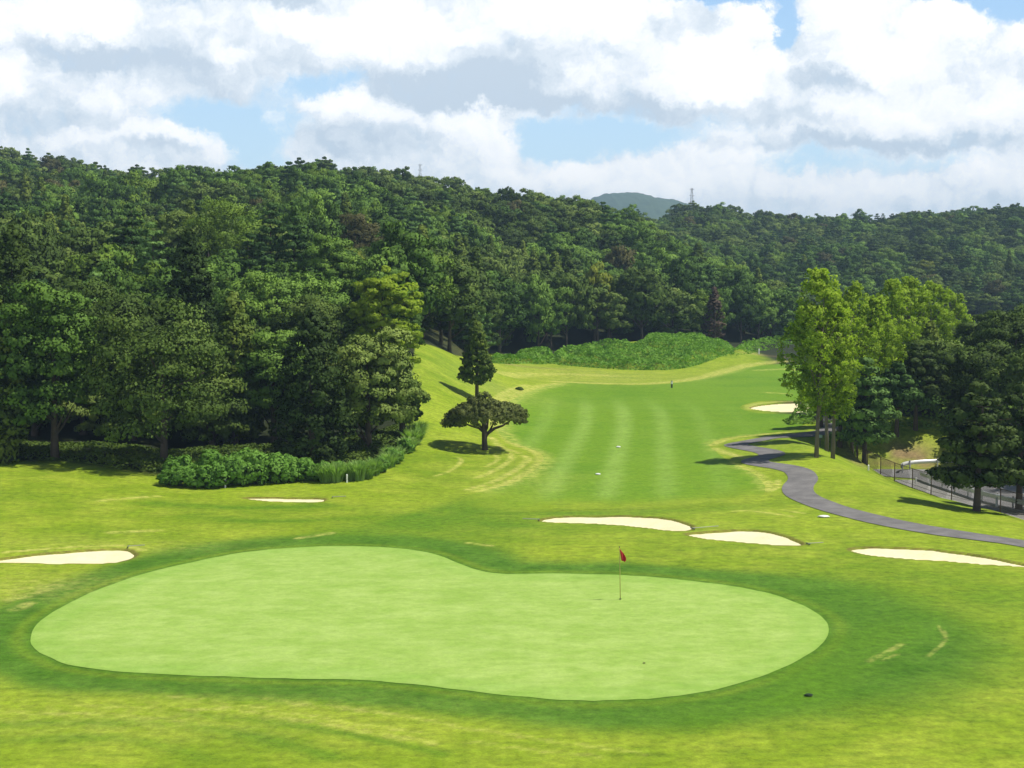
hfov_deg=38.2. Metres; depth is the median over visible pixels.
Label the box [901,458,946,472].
guardrail
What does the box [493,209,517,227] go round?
broadleaf tree
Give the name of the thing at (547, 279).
broadleaf tree
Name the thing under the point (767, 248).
broadleaf tree
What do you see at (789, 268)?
broadleaf tree
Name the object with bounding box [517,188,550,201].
broadleaf tree
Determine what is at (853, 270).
broadleaf tree
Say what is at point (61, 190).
broadleaf tree
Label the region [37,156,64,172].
broadleaf tree
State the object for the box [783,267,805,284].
broadleaf tree
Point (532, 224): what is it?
broadleaf tree
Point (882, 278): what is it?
broadleaf tree
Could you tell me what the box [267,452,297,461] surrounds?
shrub
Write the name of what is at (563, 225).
broadleaf tree
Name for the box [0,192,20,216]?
pine tree
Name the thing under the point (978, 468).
pine tree
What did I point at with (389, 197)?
broadleaf tree
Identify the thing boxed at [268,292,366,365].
broadleaf tree
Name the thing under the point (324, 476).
reed clump
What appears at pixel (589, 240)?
broadleaf tree
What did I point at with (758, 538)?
sand bunker
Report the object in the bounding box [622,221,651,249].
broadleaf tree
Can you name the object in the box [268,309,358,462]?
cedar tree
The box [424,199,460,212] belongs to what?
broadleaf tree
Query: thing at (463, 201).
broadleaf tree
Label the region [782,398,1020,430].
roadside growth
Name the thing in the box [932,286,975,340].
poplar tree
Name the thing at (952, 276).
broadleaf tree
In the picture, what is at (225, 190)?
broadleaf tree
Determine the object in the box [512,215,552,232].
broadleaf tree
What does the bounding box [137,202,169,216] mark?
broadleaf tree
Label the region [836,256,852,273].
broadleaf tree
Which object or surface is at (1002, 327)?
broadleaf tree
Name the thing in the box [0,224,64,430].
cedar tree
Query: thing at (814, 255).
broadleaf tree
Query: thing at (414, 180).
broadleaf tree
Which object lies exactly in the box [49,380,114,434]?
broadleaf tree
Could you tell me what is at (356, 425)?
broadleaf tree
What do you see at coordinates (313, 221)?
broadleaf tree
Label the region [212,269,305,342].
broadleaf tree
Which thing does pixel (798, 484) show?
cart path
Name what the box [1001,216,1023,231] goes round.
broadleaf tree
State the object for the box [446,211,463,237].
pine tree
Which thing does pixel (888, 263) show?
broadleaf tree
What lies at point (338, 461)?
shrub
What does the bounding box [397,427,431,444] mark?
reed clump
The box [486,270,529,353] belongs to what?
broadleaf tree
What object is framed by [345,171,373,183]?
broadleaf tree
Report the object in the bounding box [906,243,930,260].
broadleaf tree
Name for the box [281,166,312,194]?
broadleaf tree
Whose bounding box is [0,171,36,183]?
broadleaf tree
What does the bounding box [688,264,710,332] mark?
pine tree
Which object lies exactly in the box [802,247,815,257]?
broadleaf tree
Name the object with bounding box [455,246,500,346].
cedar tree
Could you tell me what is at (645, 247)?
broadleaf tree
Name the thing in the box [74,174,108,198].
broadleaf tree
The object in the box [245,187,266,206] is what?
pine tree
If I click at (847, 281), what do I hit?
broadleaf tree
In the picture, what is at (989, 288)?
broadleaf tree
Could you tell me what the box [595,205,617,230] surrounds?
pine tree
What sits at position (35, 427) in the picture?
broadleaf tree
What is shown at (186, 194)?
broadleaf tree
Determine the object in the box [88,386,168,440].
broadleaf tree
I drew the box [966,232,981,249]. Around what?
broadleaf tree
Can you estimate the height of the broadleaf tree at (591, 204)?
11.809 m
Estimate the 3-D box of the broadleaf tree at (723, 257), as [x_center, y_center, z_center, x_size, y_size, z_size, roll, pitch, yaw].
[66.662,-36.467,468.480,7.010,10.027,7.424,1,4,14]
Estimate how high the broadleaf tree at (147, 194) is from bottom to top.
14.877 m
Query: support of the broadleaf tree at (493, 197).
on the ground at (910, 663)
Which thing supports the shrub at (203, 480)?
on the ground at (910, 663)
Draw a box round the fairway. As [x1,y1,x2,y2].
[459,364,813,513]
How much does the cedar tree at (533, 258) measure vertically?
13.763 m
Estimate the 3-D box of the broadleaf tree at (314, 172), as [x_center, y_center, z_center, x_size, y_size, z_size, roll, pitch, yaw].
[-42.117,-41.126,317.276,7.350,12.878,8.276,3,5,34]
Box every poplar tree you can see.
[776,267,855,457]
[799,283,855,451]
[805,287,864,458]
[837,280,885,452]
[854,294,908,419]
[869,278,921,367]
[888,275,932,358]
[905,280,957,342]
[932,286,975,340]
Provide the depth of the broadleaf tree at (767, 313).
290.98 m
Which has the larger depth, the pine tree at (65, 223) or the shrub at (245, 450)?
the pine tree at (65, 223)
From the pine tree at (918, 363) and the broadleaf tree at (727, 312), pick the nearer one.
the pine tree at (918, 363)
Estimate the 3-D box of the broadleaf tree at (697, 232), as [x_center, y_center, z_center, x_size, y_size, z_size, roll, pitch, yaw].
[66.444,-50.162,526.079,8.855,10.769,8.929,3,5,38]
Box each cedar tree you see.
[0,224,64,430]
[0,299,32,464]
[18,167,32,188]
[18,174,32,202]
[33,176,47,206]
[154,227,221,426]
[199,291,270,446]
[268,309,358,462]
[340,192,353,220]
[416,224,432,320]
[450,232,467,256]
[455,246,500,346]
[487,235,497,256]
[526,250,537,275]
[545,251,572,332]
[562,248,576,272]
[688,242,707,262]
[915,320,944,407]
[1004,249,1014,276]
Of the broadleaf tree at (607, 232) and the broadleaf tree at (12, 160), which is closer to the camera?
the broadleaf tree at (607, 232)
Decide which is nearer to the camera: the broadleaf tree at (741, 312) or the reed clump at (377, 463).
the reed clump at (377, 463)
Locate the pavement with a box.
[896,480,1023,519]
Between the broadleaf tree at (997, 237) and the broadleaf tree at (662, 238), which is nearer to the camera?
the broadleaf tree at (662, 238)
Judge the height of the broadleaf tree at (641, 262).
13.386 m
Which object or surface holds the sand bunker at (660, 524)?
on the ground at (910, 663)
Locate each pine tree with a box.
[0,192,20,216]
[23,148,34,166]
[29,190,42,207]
[59,220,73,243]
[85,192,104,223]
[85,209,104,229]
[86,164,101,176]
[107,203,157,269]
[127,221,170,279]
[166,173,185,196]
[187,168,196,188]
[231,232,278,280]
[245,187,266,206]
[250,202,292,269]
[261,168,277,182]
[276,161,293,185]
[276,215,311,272]
[286,181,308,199]
[315,156,337,170]
[328,182,341,206]
[342,175,354,191]
[389,202,409,225]
[402,188,420,211]
[406,201,434,229]
[426,219,436,234]
[435,192,455,206]
[439,200,453,211]
[444,218,469,245]
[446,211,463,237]
[536,221,558,245]
[544,241,558,260]
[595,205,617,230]
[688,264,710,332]
[703,264,716,290]
[719,241,735,258]
[761,252,775,269]
[799,376,822,426]
[814,384,863,447]
[828,357,901,464]
[853,258,874,273]
[866,239,876,252]
[868,362,945,436]
[891,342,951,430]
[916,253,943,269]
[924,380,1023,511]
[959,253,974,268]
[966,277,983,295]
[982,251,993,270]
[987,382,1023,509]
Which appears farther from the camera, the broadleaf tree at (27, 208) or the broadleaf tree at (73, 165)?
the broadleaf tree at (73, 165)
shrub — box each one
[156,466,180,485]
[162,454,195,469]
[170,465,199,486]
[182,463,223,488]
[194,449,222,467]
[202,454,237,485]
[219,455,258,484]
[229,447,264,461]
[240,451,273,484]
[263,454,296,483]
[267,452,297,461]
[273,461,303,482]
[292,457,317,480]
[310,460,328,480]
[332,460,348,466]
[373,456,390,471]
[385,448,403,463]
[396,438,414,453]
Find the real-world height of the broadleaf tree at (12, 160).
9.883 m
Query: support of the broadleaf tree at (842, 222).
on the ground at (910, 663)
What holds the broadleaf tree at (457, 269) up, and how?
on the ground at (910, 663)
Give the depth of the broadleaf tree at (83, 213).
253.14 m
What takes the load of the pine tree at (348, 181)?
on the ground at (910, 663)
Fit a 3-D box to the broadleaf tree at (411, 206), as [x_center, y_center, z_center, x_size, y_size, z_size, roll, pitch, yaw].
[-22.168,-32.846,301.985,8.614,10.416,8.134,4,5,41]
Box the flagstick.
[619,546,625,599]
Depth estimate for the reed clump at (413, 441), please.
108.15 m
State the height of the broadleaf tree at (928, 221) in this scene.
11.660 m
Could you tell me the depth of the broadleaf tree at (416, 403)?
112.11 m
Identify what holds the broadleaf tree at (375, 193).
on the ground at (910, 663)
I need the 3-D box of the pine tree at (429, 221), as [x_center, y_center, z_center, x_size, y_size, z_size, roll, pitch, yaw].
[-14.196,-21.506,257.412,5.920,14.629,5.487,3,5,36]
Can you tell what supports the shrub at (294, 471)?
on the ground at (910, 663)
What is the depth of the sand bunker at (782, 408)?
152.07 m
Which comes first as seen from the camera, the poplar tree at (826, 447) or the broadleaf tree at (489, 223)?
the poplar tree at (826, 447)
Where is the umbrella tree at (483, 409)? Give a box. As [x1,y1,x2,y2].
[439,391,529,449]
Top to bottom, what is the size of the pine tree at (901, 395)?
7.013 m
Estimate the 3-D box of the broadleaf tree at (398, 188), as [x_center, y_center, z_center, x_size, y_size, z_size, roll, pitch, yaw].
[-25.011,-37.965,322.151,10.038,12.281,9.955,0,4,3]
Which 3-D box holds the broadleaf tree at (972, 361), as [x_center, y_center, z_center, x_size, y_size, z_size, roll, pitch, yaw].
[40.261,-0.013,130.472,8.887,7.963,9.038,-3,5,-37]
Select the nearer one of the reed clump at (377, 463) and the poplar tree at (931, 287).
the reed clump at (377, 463)
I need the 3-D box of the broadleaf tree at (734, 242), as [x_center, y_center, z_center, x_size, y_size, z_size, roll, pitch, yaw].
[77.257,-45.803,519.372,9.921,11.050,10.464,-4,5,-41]
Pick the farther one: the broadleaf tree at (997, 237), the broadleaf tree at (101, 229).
the broadleaf tree at (997, 237)
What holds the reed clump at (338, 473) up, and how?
on the ground at (910, 663)
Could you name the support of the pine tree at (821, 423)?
on the ground at (910, 663)
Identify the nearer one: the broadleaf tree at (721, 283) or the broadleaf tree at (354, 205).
the broadleaf tree at (354, 205)
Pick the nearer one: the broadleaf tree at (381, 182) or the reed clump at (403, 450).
the reed clump at (403, 450)
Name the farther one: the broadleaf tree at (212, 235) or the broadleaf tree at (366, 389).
the broadleaf tree at (212, 235)
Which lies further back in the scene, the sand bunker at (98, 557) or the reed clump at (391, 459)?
the reed clump at (391, 459)
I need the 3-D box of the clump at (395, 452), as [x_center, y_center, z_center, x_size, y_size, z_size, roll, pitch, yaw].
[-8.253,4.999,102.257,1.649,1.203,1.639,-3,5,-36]
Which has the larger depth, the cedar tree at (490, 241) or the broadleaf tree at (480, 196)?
the broadleaf tree at (480, 196)
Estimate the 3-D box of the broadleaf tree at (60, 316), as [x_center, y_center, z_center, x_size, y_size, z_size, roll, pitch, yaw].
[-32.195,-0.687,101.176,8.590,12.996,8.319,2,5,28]
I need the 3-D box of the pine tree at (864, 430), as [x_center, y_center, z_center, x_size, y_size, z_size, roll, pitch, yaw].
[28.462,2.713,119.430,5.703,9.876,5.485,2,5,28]
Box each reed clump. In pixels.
[312,463,335,482]
[320,460,350,482]
[336,460,369,480]
[344,458,370,480]
[365,465,377,479]
[366,456,386,475]
[374,451,403,467]
[375,445,402,453]
[380,446,409,461]
[395,435,425,450]
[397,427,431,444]
[405,421,431,430]
[412,420,429,429]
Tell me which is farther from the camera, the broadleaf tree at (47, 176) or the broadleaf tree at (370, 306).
the broadleaf tree at (47, 176)
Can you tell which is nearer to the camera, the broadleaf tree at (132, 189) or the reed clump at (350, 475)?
the reed clump at (350, 475)
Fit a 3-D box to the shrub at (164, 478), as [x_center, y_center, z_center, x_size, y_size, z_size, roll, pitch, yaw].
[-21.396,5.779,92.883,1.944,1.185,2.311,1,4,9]
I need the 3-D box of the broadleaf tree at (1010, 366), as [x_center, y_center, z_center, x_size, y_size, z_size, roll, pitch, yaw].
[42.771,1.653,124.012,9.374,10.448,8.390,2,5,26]
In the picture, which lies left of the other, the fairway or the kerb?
the fairway
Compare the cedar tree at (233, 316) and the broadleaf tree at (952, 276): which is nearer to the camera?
the cedar tree at (233, 316)
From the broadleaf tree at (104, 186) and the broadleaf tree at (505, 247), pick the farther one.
the broadleaf tree at (505, 247)
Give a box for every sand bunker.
[0,551,133,563]
[251,499,323,501]
[542,517,691,530]
[689,531,799,544]
[751,404,811,412]
[852,549,1023,566]
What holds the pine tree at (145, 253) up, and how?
on the ground at (910, 663)
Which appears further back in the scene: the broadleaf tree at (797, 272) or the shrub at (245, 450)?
the broadleaf tree at (797, 272)
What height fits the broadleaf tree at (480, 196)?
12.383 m
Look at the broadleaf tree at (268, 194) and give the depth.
272.26 m
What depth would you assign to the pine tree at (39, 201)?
264.94 m
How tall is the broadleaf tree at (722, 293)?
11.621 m
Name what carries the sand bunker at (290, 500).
on the ground at (910, 663)
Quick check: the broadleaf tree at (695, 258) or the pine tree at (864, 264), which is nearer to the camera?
the broadleaf tree at (695, 258)
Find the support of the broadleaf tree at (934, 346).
on the ground at (910, 663)
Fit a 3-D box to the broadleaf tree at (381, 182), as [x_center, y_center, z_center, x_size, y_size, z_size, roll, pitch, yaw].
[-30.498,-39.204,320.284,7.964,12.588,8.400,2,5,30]
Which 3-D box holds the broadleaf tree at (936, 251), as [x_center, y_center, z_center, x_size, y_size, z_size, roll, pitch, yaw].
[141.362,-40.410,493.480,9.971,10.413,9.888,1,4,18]
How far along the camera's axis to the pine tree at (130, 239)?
163.46 m
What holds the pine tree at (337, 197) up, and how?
on the ground at (910, 663)
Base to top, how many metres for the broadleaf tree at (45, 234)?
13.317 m
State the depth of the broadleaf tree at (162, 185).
284.27 m
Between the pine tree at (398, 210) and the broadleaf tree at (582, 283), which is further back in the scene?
the pine tree at (398, 210)
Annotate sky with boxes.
[0,0,1023,219]
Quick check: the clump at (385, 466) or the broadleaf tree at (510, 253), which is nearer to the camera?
the clump at (385, 466)
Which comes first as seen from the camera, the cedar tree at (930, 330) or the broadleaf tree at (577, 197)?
the cedar tree at (930, 330)
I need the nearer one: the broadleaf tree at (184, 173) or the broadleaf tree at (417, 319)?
the broadleaf tree at (417, 319)
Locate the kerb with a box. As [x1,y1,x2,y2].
[917,479,1023,513]
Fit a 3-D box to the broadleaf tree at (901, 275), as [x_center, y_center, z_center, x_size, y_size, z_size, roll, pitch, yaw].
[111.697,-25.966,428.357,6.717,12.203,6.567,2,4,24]
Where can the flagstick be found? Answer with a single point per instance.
(623, 557)
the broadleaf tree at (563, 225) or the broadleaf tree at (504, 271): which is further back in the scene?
the broadleaf tree at (563, 225)
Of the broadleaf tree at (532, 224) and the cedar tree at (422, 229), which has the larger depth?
the broadleaf tree at (532, 224)
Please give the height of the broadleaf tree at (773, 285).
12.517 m
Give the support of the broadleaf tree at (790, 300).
on the ground at (910, 663)
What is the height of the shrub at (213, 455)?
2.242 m
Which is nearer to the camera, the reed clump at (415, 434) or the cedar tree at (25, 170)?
the reed clump at (415, 434)
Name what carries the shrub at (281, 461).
on the ground at (910, 663)
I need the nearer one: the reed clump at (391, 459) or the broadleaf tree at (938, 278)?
the reed clump at (391, 459)
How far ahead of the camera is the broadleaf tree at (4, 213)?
190.48 m
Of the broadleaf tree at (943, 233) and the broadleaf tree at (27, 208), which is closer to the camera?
the broadleaf tree at (27, 208)
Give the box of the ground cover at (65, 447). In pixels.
[4,423,411,472]
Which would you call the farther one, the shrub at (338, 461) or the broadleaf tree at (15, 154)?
the broadleaf tree at (15, 154)
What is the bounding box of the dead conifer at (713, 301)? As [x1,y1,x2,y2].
[700,286,726,340]
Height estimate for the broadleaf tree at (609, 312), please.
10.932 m
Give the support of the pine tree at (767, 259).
on the ground at (910, 663)
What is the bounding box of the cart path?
[724,416,1023,546]
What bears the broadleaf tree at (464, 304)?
on the ground at (910, 663)
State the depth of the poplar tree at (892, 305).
137.18 m
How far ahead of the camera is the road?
108.93 m
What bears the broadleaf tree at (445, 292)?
on the ground at (910, 663)
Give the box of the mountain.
[590,192,692,218]
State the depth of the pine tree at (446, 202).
303.70 m
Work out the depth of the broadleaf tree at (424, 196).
338.70 m
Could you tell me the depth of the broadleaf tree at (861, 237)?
578.73 m
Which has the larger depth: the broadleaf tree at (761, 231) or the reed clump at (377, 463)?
the broadleaf tree at (761, 231)
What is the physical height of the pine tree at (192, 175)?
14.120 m
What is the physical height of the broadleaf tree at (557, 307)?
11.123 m
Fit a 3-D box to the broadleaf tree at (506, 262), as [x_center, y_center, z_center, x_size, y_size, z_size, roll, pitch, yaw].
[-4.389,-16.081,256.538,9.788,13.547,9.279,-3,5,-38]
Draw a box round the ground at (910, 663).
[0,239,1023,767]
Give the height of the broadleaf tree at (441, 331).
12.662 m
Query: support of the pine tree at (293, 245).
on the ground at (910, 663)
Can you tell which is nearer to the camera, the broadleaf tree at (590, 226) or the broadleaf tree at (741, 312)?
the broadleaf tree at (741, 312)
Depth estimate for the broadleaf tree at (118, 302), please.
114.47 m
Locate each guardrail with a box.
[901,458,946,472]
[920,472,1023,507]
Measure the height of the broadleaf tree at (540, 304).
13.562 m
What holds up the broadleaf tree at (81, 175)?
on the ground at (910, 663)
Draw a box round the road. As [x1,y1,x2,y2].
[874,469,1023,510]
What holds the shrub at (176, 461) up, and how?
on the ground at (910, 663)
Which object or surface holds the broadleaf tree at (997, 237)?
on the ground at (910, 663)
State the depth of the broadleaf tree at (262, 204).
258.06 m
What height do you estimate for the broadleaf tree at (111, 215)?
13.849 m
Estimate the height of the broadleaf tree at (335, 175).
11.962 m
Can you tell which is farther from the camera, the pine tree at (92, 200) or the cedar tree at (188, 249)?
the pine tree at (92, 200)
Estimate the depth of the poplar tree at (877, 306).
127.13 m
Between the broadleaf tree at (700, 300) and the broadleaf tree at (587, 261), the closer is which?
the broadleaf tree at (700, 300)
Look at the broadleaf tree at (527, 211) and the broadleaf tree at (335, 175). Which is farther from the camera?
the broadleaf tree at (527, 211)
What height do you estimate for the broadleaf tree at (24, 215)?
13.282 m
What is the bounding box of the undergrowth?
[490,330,804,369]
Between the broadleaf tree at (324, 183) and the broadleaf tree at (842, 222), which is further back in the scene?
the broadleaf tree at (842, 222)
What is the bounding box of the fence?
[856,445,1023,518]
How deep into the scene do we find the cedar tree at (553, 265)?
259.85 m
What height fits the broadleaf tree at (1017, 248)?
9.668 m
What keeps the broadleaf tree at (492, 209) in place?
on the ground at (910, 663)
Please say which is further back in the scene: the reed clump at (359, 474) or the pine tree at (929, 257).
the pine tree at (929, 257)
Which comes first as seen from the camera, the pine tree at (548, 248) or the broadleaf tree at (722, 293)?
the broadleaf tree at (722, 293)
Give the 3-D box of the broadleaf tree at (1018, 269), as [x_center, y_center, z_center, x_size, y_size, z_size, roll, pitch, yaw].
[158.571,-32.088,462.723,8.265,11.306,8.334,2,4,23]
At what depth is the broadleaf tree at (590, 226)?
329.27 m
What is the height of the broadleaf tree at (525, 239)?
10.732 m
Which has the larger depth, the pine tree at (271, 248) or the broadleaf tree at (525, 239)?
the broadleaf tree at (525, 239)
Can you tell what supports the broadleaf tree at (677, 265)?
on the ground at (910, 663)
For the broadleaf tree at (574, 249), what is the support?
on the ground at (910, 663)
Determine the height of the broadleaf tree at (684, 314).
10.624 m
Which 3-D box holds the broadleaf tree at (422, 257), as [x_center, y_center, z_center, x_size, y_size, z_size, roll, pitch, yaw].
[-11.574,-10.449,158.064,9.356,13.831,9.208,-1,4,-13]
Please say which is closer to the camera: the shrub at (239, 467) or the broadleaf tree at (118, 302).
the shrub at (239, 467)
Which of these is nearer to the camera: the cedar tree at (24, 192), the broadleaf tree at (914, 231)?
the cedar tree at (24, 192)
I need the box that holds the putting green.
[30,546,828,700]
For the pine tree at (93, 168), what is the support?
on the ground at (910, 663)
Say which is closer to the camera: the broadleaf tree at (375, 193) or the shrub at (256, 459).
the shrub at (256, 459)
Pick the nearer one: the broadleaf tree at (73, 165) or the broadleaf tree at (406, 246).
the broadleaf tree at (406, 246)
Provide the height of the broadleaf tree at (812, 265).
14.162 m
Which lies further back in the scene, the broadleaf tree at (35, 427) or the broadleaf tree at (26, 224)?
the broadleaf tree at (26, 224)
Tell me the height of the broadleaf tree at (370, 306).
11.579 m
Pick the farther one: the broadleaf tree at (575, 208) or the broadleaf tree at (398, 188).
the broadleaf tree at (575, 208)
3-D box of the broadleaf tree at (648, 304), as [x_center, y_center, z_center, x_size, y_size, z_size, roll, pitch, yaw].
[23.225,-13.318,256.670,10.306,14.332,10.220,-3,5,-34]
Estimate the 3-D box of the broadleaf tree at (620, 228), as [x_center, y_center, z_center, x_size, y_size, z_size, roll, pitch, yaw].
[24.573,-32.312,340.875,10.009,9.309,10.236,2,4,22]
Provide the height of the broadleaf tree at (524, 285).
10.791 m
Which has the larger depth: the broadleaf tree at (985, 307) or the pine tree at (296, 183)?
the broadleaf tree at (985, 307)
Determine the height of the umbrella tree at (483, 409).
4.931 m
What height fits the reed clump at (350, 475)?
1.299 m
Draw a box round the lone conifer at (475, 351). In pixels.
[456,320,496,398]
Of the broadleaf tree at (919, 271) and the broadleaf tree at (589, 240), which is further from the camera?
the broadleaf tree at (919, 271)
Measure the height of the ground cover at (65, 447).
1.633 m
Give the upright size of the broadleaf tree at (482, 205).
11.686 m
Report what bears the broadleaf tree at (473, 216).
on the ground at (910, 663)
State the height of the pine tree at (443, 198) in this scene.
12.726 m
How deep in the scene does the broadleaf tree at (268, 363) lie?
110.66 m
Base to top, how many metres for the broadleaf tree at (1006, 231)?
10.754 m
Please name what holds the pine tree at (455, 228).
on the ground at (910, 663)
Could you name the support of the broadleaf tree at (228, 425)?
on the ground at (910, 663)
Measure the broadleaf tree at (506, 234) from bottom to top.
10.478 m
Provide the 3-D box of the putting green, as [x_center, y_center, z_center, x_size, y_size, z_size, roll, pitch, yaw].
[-3.984,9.047,57.544,30.417,0.084,23.634,3,5,31]
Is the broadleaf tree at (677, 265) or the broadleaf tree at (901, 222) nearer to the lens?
the broadleaf tree at (677, 265)
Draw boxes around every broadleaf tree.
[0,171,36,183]
[0,208,15,218]
[0,218,45,254]
[0,279,103,458]
[0,379,70,435]
[3,147,21,160]
[4,217,62,256]
[7,158,28,164]
[20,210,58,235]
[21,201,54,212]
[33,184,77,198]
[35,173,63,185]
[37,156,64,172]
[42,276,156,395]
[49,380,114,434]
[52,196,92,221]
[55,232,100,255]
[60,163,91,172]
[62,222,114,254]
[63,243,135,288]
[70,170,99,184]
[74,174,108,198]
[75,250,98,274]
[81,296,248,460]
[85,178,128,197]
[85,198,135,223]
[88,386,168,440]
[104,185,143,205]
[108,193,151,219]
[120,170,160,202]
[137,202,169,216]
[142,208,207,260]
[148,167,162,178]
[155,164,190,203]
[160,386,257,445]
[166,185,214,207]
[169,197,271,267]
[180,169,206,181]
[184,165,202,174]
[191,180,219,200]
[207,180,249,201]
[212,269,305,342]
[223,182,248,202]
[229,329,325,441]
[234,169,262,185]
[251,180,283,205]
[255,199,272,208]
[266,261,331,289]
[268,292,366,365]
[275,271,350,325]
[280,174,315,187]
[280,184,317,204]
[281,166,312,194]
[282,210,342,239]
[283,271,354,308]
[292,234,361,304]
[299,194,337,242]
[304,163,329,182]
[305,388,372,437]
[312,189,338,197]
[313,177,342,190]
[315,169,345,183]
[315,326,428,452]
[317,183,367,211]
[331,213,385,248]
[333,193,373,213]
[344,265,423,363]
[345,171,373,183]
[352,246,420,326]
[354,200,387,219]
[359,180,390,213]
[361,174,392,189]
[364,221,445,319]
[369,169,396,178]
[370,375,430,437]
[379,191,415,220]
[383,312,425,351]
[385,182,419,200]
[390,198,423,221]
[391,166,413,180]
[392,240,438,249]
[406,176,440,185]
[413,189,435,207]
[415,248,459,319]
[420,270,486,352]
[423,249,475,337]
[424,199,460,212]
[424,250,474,345]
[429,215,446,228]
[433,274,503,332]
[436,187,472,209]
[438,176,471,191]
[458,209,483,225]
[465,219,489,232]
[466,191,490,210]
[466,198,495,215]
[469,243,498,259]
[474,218,495,230]
[479,205,503,224]
[480,253,519,278]
[483,192,501,203]
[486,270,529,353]
[492,263,516,280]
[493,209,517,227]
[494,226,527,240]
[496,220,534,235]
[497,186,520,201]
[498,240,515,254]
[498,247,529,269]
[509,281,527,340]
[510,260,525,283]
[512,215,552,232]
[513,206,537,221]
[515,236,534,248]
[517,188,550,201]
[519,274,556,346]
[520,219,545,239]
[522,269,571,342]
[526,193,550,205]
[530,201,559,216]
[533,286,572,350]
[545,201,574,220]
[551,272,594,346]
[552,231,583,245]
[552,243,591,258]
[553,219,580,235]
[554,200,579,219]
[563,222,605,249]
[570,194,597,206]
[570,227,601,248]
[571,283,623,343]
[572,210,596,225]
[575,250,601,270]
[576,200,602,216]
[576,292,638,339]
[586,228,627,250]
[598,271,634,338]
[601,223,639,240]
[615,204,638,219]
[616,266,676,338]
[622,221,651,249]
[625,255,668,273]
[627,237,672,255]
[632,221,655,237]
[645,247,687,275]
[645,290,705,334]
[653,234,671,242]
[662,209,680,218]
[662,251,696,331]
[664,236,688,252]
[684,255,716,272]
[689,288,725,335]
[691,228,713,240]
[696,215,716,226]
[704,288,735,334]
[706,227,725,242]
[711,268,741,288]
[713,253,732,262]
[723,285,750,335]
[726,238,743,251]
[726,269,758,335]
[726,278,759,341]
[742,283,780,339]
[752,229,772,241]
[752,264,774,281]
[756,280,786,333]
[756,289,796,340]
[758,242,778,257]
[778,262,800,276]
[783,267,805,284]
[796,258,819,286]
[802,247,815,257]
[805,251,823,264]
[814,252,836,264]
[828,227,846,236]
[830,214,852,227]
[832,274,864,286]
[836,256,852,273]
[840,268,870,278]
[855,231,875,241]
[860,223,878,234]
[868,267,896,280]
[874,269,901,287]
[880,249,904,260]
[881,260,902,271]
[890,274,908,282]
[892,219,911,227]
[901,266,926,280]
[902,336,983,411]
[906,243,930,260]
[909,224,929,239]
[916,216,938,226]
[921,247,950,259]
[922,274,943,287]
[930,339,1019,411]
[931,265,957,281]
[939,228,954,241]
[944,316,999,353]
[951,237,973,252]
[960,303,1023,363]
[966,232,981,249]
[973,232,994,240]
[973,348,1023,452]
[975,293,1008,313]
[980,279,1005,309]
[985,270,1018,282]
[989,247,1016,255]
[992,232,1005,240]
[994,288,1023,314]
[996,236,1020,245]
[998,227,1020,242]
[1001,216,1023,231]
[1007,245,1023,257]
[1012,263,1023,279]
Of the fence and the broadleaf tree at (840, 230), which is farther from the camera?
the broadleaf tree at (840, 230)
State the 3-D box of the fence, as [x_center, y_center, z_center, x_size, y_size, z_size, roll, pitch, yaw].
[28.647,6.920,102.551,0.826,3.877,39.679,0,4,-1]
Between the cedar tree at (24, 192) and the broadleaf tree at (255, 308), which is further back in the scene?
the cedar tree at (24, 192)
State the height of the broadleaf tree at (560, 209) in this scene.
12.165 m
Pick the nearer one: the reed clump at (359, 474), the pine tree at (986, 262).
the reed clump at (359, 474)
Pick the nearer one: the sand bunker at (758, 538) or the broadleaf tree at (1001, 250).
the sand bunker at (758, 538)
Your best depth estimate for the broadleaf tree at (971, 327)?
159.59 m
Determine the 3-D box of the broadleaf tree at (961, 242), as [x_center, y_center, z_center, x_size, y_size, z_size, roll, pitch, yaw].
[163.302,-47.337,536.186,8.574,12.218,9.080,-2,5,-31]

